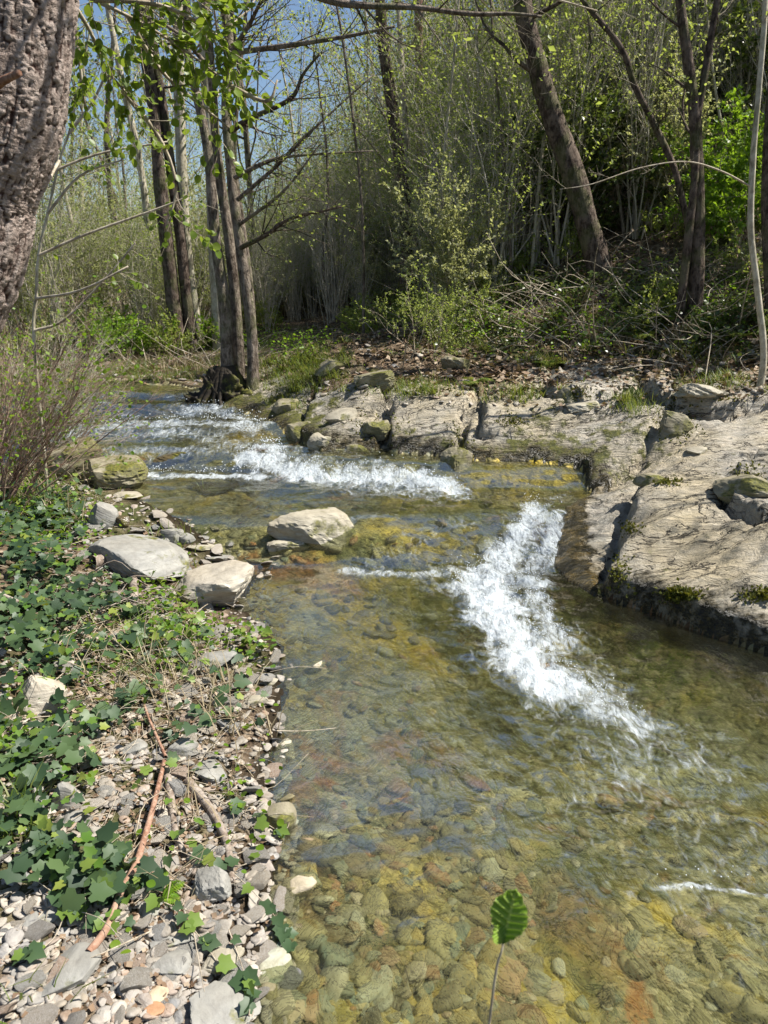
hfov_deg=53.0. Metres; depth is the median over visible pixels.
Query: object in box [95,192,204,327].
thin shrub
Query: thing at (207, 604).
grass stalk
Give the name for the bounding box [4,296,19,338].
bare thicket shrub
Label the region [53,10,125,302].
woodland tree
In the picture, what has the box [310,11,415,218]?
woodland tree
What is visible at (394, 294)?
undergrowth plant
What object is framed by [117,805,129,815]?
cobble
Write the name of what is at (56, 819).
cobble
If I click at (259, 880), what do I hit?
cobble
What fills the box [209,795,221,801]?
cobble
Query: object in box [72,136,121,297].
bare thicket shrub
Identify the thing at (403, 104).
woodland tree
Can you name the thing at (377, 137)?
thin shrub
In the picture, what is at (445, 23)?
woodland tree
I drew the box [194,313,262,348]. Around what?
leafy bush
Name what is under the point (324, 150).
thin shrub
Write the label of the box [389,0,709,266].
thin shrub
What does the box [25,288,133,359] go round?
leafy bush
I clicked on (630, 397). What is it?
bank grass
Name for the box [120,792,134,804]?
cobble
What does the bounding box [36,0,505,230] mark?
sky
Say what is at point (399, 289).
undergrowth plant
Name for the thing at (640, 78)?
leafy bush
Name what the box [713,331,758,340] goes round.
fern
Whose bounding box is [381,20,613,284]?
thin shrub
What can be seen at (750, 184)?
birch sapling
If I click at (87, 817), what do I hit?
cobble
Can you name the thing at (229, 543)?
cobble
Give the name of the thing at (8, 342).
undergrowth plant
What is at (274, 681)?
slab
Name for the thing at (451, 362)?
rock
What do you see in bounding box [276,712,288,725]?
cobble
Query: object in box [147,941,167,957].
cobble
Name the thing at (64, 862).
ivy
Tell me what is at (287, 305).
bare thicket shrub
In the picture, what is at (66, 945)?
cobble
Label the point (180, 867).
cobble
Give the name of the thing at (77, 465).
boulder
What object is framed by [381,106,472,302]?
bare thicket shrub
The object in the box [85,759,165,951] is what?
fallen stick
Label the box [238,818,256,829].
cobble
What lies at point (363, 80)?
woodland tree
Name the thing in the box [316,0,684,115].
overhanging branch
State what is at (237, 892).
cobble
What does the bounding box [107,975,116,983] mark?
cobble
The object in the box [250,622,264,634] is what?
cobble
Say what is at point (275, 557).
cobble
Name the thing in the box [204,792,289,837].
ivy vine
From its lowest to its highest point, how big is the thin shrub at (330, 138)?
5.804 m
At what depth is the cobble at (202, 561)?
5.35 m
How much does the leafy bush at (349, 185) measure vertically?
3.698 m
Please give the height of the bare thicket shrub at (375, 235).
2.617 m
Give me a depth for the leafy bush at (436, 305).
9.17 m
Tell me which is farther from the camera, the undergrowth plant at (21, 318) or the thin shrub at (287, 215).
the thin shrub at (287, 215)
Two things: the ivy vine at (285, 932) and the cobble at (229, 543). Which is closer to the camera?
the ivy vine at (285, 932)
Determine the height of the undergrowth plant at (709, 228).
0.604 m
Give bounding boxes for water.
[65,394,767,894]
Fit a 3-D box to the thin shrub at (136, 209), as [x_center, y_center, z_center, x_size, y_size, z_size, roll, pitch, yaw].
[-4.390,-5.438,14.357,2.586,4.021,3.234,5,18,16]
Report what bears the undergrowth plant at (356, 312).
on the ground at (282, 695)
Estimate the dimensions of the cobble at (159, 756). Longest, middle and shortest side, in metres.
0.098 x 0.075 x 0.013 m
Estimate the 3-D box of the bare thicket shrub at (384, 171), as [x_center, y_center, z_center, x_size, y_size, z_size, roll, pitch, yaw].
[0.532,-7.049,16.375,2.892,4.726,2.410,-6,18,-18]
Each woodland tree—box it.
[24,85,201,292]
[40,42,103,223]
[44,6,110,221]
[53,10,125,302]
[56,70,189,294]
[57,10,151,301]
[62,97,150,213]
[75,132,126,217]
[82,0,271,194]
[90,0,268,215]
[94,5,274,225]
[98,114,173,209]
[127,0,320,306]
[167,96,245,220]
[222,1,343,199]
[241,82,303,211]
[249,0,393,212]
[269,0,488,197]
[288,24,412,282]
[296,62,381,157]
[301,45,366,165]
[304,0,452,185]
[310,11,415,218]
[318,0,443,145]
[328,0,493,126]
[332,0,491,155]
[343,0,505,160]
[355,10,443,123]
[357,1,504,102]
[360,0,510,149]
[360,10,435,61]
[390,0,510,96]
[394,2,505,64]
[407,0,498,79]
[429,0,514,43]
[434,0,645,199]
[451,0,622,105]
[564,3,678,118]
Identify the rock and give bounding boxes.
[19,675,67,715]
[52,781,76,810]
[63,810,83,822]
[88,501,118,529]
[112,406,139,414]
[116,515,129,526]
[119,738,147,755]
[122,394,151,399]
[160,528,183,544]
[179,533,195,543]
[186,482,239,492]
[191,759,226,782]
[272,398,299,413]
[286,421,309,441]
[307,432,330,451]
[314,359,346,376]
[325,407,356,424]
[345,444,368,454]
[354,370,395,390]
[361,420,390,440]
[420,460,439,469]
[440,356,469,370]
[440,447,472,471]
[458,437,465,447]
[556,384,576,403]
[565,400,600,413]
[632,473,663,486]
[659,410,693,439]
[672,383,728,397]
[686,446,706,454]
[712,474,767,502]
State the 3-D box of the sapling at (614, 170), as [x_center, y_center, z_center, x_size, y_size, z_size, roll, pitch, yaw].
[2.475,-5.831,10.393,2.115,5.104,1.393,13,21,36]
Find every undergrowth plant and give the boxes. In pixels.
[0,322,27,353]
[5,315,69,354]
[6,301,31,329]
[8,287,82,342]
[15,298,64,326]
[48,291,107,318]
[77,297,120,316]
[136,323,194,355]
[139,305,218,356]
[200,307,210,326]
[241,286,264,324]
[255,294,283,329]
[255,300,280,326]
[335,300,377,333]
[338,298,376,324]
[339,290,398,334]
[357,278,392,306]
[370,278,420,312]
[371,306,391,328]
[372,290,415,324]
[380,282,399,303]
[387,299,417,325]
[405,288,455,332]
[415,272,433,309]
[456,268,499,308]
[462,230,516,286]
[491,232,521,274]
[496,236,545,279]
[503,237,546,272]
[526,214,599,253]
[527,217,602,267]
[552,203,577,244]
[560,201,612,245]
[609,274,686,329]
[624,296,669,330]
[629,188,679,232]
[629,249,680,311]
[638,192,687,246]
[681,166,709,199]
[705,207,718,237]
[705,221,761,276]
[734,248,763,293]
[740,216,761,241]
[756,307,767,342]
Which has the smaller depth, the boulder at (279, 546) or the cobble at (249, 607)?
the cobble at (249, 607)
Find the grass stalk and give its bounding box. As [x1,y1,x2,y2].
[186,601,232,622]
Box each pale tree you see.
[78,3,168,335]
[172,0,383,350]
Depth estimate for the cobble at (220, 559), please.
5.38 m
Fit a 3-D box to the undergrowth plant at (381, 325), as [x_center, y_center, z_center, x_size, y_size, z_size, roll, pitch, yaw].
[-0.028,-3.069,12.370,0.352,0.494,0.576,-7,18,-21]
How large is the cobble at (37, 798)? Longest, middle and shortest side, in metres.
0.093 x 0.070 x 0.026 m
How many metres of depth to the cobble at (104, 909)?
2.41 m
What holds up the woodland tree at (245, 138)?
on the ground at (282, 695)
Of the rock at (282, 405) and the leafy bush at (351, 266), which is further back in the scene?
the leafy bush at (351, 266)
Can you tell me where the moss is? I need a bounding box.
[253,329,767,606]
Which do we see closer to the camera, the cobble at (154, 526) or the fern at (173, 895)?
the fern at (173, 895)
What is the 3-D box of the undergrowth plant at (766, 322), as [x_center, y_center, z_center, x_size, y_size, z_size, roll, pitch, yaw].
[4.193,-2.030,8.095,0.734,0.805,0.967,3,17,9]
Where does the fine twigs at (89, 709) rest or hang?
on the ground at (282, 695)
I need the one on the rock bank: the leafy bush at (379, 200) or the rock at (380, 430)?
the rock at (380, 430)
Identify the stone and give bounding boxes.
[41,942,101,996]
[142,1001,164,1015]
[148,986,168,1001]
[151,949,191,974]
[166,737,198,758]
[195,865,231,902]
[201,945,244,974]
[267,802,296,830]
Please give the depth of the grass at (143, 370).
10.49 m
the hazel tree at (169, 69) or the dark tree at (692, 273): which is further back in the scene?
the dark tree at (692, 273)
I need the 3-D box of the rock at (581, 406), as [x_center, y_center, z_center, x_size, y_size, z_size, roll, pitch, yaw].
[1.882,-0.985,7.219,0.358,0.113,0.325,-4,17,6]
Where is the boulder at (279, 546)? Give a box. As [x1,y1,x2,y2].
[267,538,310,554]
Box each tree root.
[0,591,18,602]
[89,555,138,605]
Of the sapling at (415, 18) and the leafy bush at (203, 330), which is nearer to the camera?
the leafy bush at (203, 330)
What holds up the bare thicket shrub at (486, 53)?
on the ground at (282, 695)
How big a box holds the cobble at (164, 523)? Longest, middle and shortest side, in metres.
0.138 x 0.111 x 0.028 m
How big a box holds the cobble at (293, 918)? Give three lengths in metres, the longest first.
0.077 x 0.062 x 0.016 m
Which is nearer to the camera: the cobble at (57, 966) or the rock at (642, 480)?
the cobble at (57, 966)
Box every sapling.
[32,3,216,486]
[263,0,350,319]
[299,0,364,333]
[392,0,472,310]
[414,0,426,274]
[440,0,512,279]
[457,0,512,289]
[530,0,605,275]
[532,0,767,386]
[562,0,626,241]
[704,0,759,199]
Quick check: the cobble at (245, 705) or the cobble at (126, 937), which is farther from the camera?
the cobble at (245, 705)
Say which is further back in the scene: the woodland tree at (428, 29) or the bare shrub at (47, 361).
the woodland tree at (428, 29)
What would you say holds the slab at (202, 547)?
on the stream bed
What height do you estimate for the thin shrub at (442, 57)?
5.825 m
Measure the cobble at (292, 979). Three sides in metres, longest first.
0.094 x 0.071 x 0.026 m
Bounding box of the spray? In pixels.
[37,393,747,883]
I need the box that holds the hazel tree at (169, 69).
[68,0,290,261]
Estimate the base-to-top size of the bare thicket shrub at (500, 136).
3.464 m
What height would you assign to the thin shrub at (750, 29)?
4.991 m
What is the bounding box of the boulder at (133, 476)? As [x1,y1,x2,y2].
[88,455,147,488]
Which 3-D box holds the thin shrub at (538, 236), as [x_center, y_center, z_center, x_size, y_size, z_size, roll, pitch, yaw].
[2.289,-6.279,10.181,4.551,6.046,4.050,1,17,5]
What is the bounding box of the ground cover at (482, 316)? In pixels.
[243,233,767,369]
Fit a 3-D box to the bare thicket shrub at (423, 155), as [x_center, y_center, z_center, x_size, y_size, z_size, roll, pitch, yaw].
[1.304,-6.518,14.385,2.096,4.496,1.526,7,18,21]
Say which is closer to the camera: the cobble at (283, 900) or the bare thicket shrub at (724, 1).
the cobble at (283, 900)
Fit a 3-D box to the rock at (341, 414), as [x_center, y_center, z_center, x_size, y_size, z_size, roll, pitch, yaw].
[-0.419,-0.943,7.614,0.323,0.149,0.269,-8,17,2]
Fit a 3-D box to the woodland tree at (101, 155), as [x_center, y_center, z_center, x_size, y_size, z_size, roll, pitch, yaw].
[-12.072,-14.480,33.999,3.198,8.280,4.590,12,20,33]
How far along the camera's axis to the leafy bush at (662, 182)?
10.23 m
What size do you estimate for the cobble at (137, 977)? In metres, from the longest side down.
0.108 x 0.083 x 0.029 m
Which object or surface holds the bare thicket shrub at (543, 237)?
on the ground at (282, 695)
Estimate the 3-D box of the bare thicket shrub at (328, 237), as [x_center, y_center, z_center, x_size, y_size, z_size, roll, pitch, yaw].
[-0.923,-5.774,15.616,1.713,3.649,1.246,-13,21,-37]
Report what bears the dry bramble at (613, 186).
on the ground at (282, 695)
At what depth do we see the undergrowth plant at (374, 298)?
14.87 m
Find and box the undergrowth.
[338,231,767,382]
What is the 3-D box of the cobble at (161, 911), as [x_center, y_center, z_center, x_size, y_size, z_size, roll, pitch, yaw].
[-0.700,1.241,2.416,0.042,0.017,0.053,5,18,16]
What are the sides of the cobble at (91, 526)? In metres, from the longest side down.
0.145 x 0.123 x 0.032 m
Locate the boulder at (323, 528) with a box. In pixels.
[267,507,355,550]
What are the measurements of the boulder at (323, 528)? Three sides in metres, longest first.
0.649 x 0.456 x 0.328 m
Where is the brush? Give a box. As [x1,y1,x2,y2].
[27,214,767,409]
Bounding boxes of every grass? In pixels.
[0,248,763,901]
[0,451,212,1023]
[31,342,328,390]
[259,279,767,414]
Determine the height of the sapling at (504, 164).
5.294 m
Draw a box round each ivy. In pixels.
[0,472,268,926]
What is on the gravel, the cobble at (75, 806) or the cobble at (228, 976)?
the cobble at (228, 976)
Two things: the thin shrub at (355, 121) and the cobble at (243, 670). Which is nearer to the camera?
the cobble at (243, 670)
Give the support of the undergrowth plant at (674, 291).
on the ground at (282, 695)
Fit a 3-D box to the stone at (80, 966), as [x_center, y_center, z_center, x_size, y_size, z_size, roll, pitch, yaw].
[-0.896,1.302,2.190,0.174,0.037,0.159,-9,18,-9]
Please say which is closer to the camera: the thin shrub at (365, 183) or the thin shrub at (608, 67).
the thin shrub at (608, 67)
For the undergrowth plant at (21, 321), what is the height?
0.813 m
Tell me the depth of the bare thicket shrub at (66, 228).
16.26 m
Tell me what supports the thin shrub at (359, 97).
on the ground at (282, 695)
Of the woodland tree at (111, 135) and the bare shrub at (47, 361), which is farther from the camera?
the woodland tree at (111, 135)
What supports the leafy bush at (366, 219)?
on the ground at (282, 695)
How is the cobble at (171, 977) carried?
on the gravel
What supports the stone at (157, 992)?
on the gravel
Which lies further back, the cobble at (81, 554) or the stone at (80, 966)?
the cobble at (81, 554)
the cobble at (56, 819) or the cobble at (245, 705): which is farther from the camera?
the cobble at (245, 705)
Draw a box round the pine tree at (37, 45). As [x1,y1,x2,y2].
[0,0,110,334]
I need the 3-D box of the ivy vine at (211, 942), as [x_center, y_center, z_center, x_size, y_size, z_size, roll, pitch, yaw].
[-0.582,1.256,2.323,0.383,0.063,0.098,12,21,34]
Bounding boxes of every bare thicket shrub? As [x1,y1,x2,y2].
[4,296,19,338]
[22,140,85,332]
[28,125,101,337]
[38,175,135,314]
[39,177,110,296]
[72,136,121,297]
[87,181,139,316]
[191,207,209,314]
[203,134,274,303]
[221,225,259,322]
[242,191,290,327]
[243,197,308,318]
[247,218,304,331]
[253,144,339,319]
[258,211,306,321]
[263,101,384,309]
[264,103,394,315]
[270,238,300,315]
[277,127,343,317]
[284,177,333,310]
[286,117,341,302]
[289,193,352,315]
[291,159,332,314]
[295,111,374,312]
[297,139,379,323]
[300,131,376,314]
[302,133,359,310]
[329,89,436,292]
[334,223,387,323]
[339,67,428,280]
[343,223,386,298]
[344,167,384,301]
[345,141,387,253]
[353,181,388,295]
[365,191,411,297]
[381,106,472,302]
[396,34,454,270]
[405,1,512,260]
[410,148,438,277]
[415,55,524,254]
[422,3,546,235]
[432,49,523,241]
[433,4,526,270]
[435,102,492,247]
[460,2,639,247]
[469,1,541,237]
[480,95,547,280]
[482,24,546,243]
[483,0,619,252]
[512,2,649,126]
[558,0,755,217]
[568,0,676,202]
[583,0,729,239]
[612,0,753,114]
[616,0,700,79]
[661,1,759,136]
[680,13,724,160]
[685,0,760,155]
[686,0,767,179]
[689,2,766,171]
[702,0,767,131]
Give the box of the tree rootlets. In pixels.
[48,559,179,621]
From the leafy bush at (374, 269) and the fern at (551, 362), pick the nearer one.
the fern at (551, 362)
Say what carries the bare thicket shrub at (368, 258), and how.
on the ground at (282, 695)
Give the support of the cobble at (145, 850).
on the gravel
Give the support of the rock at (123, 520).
on the ground at (282, 695)
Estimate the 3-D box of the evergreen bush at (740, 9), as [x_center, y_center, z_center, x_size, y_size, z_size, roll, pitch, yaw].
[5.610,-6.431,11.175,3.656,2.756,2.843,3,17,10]
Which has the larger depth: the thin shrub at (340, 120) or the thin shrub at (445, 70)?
the thin shrub at (340, 120)
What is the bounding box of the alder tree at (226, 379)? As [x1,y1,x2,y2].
[77,0,430,415]
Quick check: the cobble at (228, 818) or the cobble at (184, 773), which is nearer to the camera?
the cobble at (228, 818)
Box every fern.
[162,880,184,903]
[461,377,492,386]
[532,357,567,366]
[555,333,583,340]
[618,330,658,339]
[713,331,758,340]
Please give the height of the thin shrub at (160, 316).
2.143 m
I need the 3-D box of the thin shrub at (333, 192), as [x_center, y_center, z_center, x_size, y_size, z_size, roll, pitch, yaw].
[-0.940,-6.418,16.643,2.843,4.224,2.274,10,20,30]
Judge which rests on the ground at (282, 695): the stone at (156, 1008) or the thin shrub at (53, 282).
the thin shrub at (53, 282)
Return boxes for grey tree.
[110,0,346,353]
[132,0,204,341]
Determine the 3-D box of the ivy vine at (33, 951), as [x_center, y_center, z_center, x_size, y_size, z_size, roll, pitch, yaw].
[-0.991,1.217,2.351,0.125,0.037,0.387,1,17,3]
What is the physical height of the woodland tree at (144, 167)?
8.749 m
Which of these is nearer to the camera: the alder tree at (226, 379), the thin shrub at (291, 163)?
the alder tree at (226, 379)
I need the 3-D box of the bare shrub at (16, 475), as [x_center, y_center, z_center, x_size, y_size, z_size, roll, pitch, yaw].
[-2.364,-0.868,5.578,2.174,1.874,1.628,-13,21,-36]
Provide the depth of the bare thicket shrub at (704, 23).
12.05 m
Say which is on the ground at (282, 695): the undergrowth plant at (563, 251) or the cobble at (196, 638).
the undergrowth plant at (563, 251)
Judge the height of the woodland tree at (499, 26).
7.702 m
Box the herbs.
[0,432,283,953]
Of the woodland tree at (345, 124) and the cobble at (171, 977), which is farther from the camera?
the woodland tree at (345, 124)
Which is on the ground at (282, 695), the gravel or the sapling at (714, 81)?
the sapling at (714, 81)
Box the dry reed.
[276,725,356,731]
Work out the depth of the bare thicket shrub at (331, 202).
16.40 m
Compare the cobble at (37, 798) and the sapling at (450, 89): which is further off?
the sapling at (450, 89)
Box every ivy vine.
[9,891,66,965]
[38,882,121,934]
[144,893,236,973]
[159,824,259,869]
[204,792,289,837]
[227,929,261,1016]
[234,874,298,952]
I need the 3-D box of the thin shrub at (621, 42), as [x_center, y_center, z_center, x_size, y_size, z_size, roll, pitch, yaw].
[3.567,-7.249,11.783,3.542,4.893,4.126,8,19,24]
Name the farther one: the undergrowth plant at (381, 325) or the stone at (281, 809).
the undergrowth plant at (381, 325)
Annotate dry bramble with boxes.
[384,260,445,310]
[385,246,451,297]
[553,183,656,248]
[589,126,679,252]
[598,140,730,235]
[656,218,763,288]
[715,207,766,292]
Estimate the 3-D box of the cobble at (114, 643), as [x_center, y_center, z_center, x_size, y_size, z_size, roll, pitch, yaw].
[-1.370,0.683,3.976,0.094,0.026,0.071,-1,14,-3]
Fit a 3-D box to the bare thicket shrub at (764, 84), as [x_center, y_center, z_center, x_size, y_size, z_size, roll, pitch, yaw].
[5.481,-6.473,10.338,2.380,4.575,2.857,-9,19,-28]
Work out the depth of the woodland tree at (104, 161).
33.74 m
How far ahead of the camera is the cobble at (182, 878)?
2.52 m
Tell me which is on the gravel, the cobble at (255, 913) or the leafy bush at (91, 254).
the cobble at (255, 913)
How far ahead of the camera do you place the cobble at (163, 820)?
2.81 m
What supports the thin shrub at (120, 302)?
on the ground at (282, 695)
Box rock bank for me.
[223,348,767,657]
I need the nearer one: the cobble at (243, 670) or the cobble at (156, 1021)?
the cobble at (156, 1021)
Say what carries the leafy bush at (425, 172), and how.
on the ground at (282, 695)
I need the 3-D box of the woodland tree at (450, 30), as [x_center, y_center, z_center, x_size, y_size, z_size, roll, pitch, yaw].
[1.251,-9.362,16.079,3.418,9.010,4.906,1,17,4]
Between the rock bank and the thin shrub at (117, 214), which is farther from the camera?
the thin shrub at (117, 214)
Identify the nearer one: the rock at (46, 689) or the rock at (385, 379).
the rock at (46, 689)
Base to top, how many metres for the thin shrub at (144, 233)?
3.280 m
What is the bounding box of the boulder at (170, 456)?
[152,447,195,466]
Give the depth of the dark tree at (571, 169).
9.58 m
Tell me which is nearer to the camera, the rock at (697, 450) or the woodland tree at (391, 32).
the rock at (697, 450)
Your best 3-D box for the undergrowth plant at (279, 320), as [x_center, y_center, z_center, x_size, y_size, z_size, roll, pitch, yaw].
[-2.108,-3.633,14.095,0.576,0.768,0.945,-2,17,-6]
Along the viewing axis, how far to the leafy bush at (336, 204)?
17.55 m
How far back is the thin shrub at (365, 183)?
19.01 m
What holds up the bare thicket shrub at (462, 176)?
on the ground at (282, 695)
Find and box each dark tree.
[69,0,156,319]
[365,0,414,308]
[453,0,612,287]
[562,0,714,308]
[627,0,760,326]
[686,0,767,325]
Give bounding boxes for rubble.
[92,340,767,405]
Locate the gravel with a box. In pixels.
[0,479,302,1023]
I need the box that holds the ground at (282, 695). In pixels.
[0,23,767,1023]
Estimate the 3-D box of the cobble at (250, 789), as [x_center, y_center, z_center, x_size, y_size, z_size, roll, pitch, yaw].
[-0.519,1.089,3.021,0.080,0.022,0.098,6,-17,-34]
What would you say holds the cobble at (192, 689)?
on the ground at (282, 695)
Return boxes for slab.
[22,907,58,931]
[88,534,189,580]
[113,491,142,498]
[141,900,163,916]
[149,925,196,947]
[186,543,214,550]
[189,981,261,1023]
[191,650,236,671]
[205,553,230,560]
[242,546,257,548]
[244,558,281,562]
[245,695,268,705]
[256,678,277,684]
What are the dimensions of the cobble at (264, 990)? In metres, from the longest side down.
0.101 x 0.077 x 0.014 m
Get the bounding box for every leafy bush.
[5,221,63,334]
[25,178,137,323]
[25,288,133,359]
[48,202,118,296]
[69,293,178,363]
[118,148,227,305]
[136,216,265,317]
[153,213,297,324]
[154,178,272,250]
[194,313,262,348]
[249,223,305,309]
[257,228,352,316]
[258,196,320,315]
[272,262,321,314]
[289,164,385,290]
[303,258,353,308]
[304,182,393,309]
[305,232,376,304]
[322,150,383,222]
[329,188,395,292]
[329,231,399,308]
[332,179,390,278]
[342,259,499,362]
[347,147,418,284]
[364,164,534,256]
[371,171,513,284]
[378,148,517,318]
[380,173,462,250]
[409,90,503,207]
[566,4,719,102]
[583,31,685,198]
[589,31,762,232]
[592,3,728,110]
[599,55,726,209]
[638,59,723,181]
[649,64,765,178]
[651,84,764,256]
[723,32,767,148]
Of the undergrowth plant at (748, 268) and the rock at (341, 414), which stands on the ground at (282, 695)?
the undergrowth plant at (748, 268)
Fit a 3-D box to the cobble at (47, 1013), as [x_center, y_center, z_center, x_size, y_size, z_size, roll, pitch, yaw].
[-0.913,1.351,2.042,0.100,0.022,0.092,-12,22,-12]
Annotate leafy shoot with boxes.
[488,889,528,1023]
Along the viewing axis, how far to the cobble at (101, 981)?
2.18 m
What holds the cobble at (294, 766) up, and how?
on the gravel
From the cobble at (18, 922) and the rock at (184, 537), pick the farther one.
the rock at (184, 537)
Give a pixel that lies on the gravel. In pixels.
(12, 937)
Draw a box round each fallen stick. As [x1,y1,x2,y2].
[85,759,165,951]
[163,767,185,852]
[183,777,235,882]
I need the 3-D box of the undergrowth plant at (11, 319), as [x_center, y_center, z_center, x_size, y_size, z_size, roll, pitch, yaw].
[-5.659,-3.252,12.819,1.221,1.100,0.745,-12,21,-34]
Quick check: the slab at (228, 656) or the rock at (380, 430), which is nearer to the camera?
the slab at (228, 656)
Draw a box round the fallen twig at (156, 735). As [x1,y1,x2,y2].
[141,698,166,757]
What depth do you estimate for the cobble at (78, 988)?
2.13 m
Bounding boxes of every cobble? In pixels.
[0,850,12,861]
[0,1001,17,1014]
[9,945,28,957]
[10,883,21,893]
[12,842,21,849]
[14,970,48,991]
[15,920,24,925]
[20,1003,58,1023]
[23,896,36,914]
[24,919,55,940]
[35,795,45,806]
[47,955,68,983]
[53,659,72,673]
[53,816,62,822]
[61,935,74,952]
[62,1010,85,1023]
[70,803,80,808]
[73,986,86,995]
[74,658,92,664]
[76,813,93,826]
[77,548,92,558]
[77,915,100,939]
[78,938,108,952]
[79,798,104,809]
[81,759,90,768]
[87,992,112,1011]
[88,523,105,530]
[92,972,105,985]
[95,785,116,796]
[99,776,110,785]
[99,903,128,913]
[107,946,129,965]
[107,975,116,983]
[108,924,125,941]
[110,640,125,646]
[110,985,117,991]
[114,1004,124,1023]
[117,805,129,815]
[118,910,129,919]
[119,933,135,948]
[119,966,152,992]
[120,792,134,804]
[126,886,146,899]
[131,527,145,531]
[132,847,146,854]
[132,915,153,929]
[133,952,145,967]
[134,997,141,1004]
[137,495,149,501]
[140,583,160,592]
[142,704,154,713]
[146,686,156,691]
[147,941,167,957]
[148,834,167,844]
[148,849,171,873]
[148,1017,161,1023]
[151,524,160,529]
[152,510,167,517]
[152,922,165,941]
[153,592,169,601]
[153,753,167,759]
[154,815,170,833]
[159,518,174,528]
[159,612,178,618]
[159,902,167,913]
[161,956,186,980]
[166,779,187,796]
[170,766,187,779]
[174,866,184,872]
[175,876,189,890]
[176,682,198,697]
[176,940,209,963]
[178,1002,190,1018]
[179,708,202,723]
[179,733,196,740]
[183,667,197,678]
[186,903,194,910]
[189,750,199,755]
[193,636,206,643]
[194,677,211,683]
[195,724,216,733]
[199,699,214,705]
[200,559,211,563]
[200,602,213,612]
[203,812,220,823]
[205,617,216,625]
[205,750,216,756]
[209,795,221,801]
[210,525,219,529]
[210,624,225,638]
[210,919,221,933]
[211,543,223,553]
[212,904,229,914]
[212,932,228,950]
[214,558,227,561]
[217,719,239,730]
[219,957,248,988]
[222,810,240,825]
[224,696,240,705]
[225,540,234,545]
[226,555,236,559]
[228,924,251,936]
[233,868,244,885]
[233,882,247,898]
[235,667,245,673]
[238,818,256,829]
[241,604,258,611]
[241,701,249,708]
[242,786,260,792]
[243,846,269,864]
[245,905,264,924]
[246,633,258,637]
[246,939,276,965]
[247,673,261,683]
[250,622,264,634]
[250,870,270,889]
[251,863,266,871]
[253,986,269,1001]
[254,829,273,840]
[256,685,271,697]
[259,673,275,681]
[260,561,272,564]
[262,666,280,670]
[266,762,282,779]
[269,649,280,662]
[270,555,281,558]
[270,562,282,566]
[272,885,294,914]
[273,726,284,729]
[275,846,281,853]
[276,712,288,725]
[278,965,303,989]
[284,664,293,673]
[284,744,303,755]
[285,915,298,922]
[286,658,300,667]
[286,763,299,770]
[292,1015,300,1023]
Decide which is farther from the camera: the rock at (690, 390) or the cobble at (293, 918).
the rock at (690, 390)
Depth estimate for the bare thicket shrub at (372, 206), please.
17.44 m
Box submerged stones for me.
[227,478,767,1023]
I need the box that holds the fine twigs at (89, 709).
[0,478,318,1008]
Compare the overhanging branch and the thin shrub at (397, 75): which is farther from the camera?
the thin shrub at (397, 75)
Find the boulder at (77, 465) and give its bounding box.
[37,437,102,479]
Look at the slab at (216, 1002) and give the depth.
2.11 m
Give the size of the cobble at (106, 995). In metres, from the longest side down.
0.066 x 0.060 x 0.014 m
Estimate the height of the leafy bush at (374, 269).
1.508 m
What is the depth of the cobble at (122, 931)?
2.33 m
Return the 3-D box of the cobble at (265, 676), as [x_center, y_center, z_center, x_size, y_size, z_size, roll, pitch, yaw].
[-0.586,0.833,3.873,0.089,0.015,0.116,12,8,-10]
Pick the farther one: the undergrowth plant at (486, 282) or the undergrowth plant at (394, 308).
the undergrowth plant at (394, 308)
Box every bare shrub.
[0,257,146,456]
[0,271,181,506]
[0,277,136,471]
[0,311,137,456]
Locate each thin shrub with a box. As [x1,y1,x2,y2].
[10,252,64,346]
[19,176,123,347]
[36,144,134,315]
[36,155,134,321]
[41,147,204,326]
[43,145,153,320]
[44,115,150,316]
[46,99,204,324]
[47,187,146,315]
[73,99,273,323]
[74,152,154,247]
[85,171,149,305]
[92,154,202,343]
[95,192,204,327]
[96,187,130,309]
[111,213,210,342]
[116,227,201,334]
[122,176,205,308]
[133,184,221,284]
[200,85,354,235]
[205,146,323,302]
[222,184,289,315]
[242,46,410,214]
[245,152,304,296]
[246,160,329,313]
[249,65,409,211]
[252,93,357,208]
[252,110,342,205]
[254,179,315,310]
[257,146,321,225]
[258,146,324,224]
[260,160,353,232]
[263,131,312,305]
[282,110,383,284]
[283,0,485,292]
[284,56,389,207]
[296,70,384,181]
[303,160,384,303]
[304,65,374,175]
[309,0,513,271]
[312,0,502,294]
[316,27,399,194]
[316,70,426,286]
[330,0,637,288]
[332,21,406,158]
[345,150,389,224]
[351,0,602,228]
[353,0,658,253]
[358,0,478,163]
[361,0,515,227]
[365,1,473,112]
[366,13,563,308]
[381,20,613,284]
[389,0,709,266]
[390,0,712,270]
[394,0,675,272]
[407,0,486,145]
[423,0,533,97]
[455,3,594,219]
[487,0,723,200]
[488,0,759,177]
[538,0,682,229]
[550,0,673,190]
[617,0,737,48]
[648,0,767,142]
[693,0,760,103]
[708,0,767,156]
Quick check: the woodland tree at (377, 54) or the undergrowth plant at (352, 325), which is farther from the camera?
the woodland tree at (377, 54)
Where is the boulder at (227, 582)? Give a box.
[175,560,253,605]
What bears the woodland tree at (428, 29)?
on the ground at (282, 695)
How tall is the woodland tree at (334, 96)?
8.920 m
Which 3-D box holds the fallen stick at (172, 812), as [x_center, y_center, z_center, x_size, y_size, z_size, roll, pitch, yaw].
[-0.788,1.102,2.866,0.039,0.059,0.449,-7,18,-21]
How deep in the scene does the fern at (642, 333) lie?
8.68 m
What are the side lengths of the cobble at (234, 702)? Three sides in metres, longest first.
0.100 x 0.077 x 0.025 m
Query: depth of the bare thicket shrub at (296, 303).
15.58 m
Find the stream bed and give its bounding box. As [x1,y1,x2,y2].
[0,377,767,1023]
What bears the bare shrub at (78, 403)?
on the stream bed
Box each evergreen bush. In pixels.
[456,76,710,247]
[516,7,710,220]
[654,0,767,164]

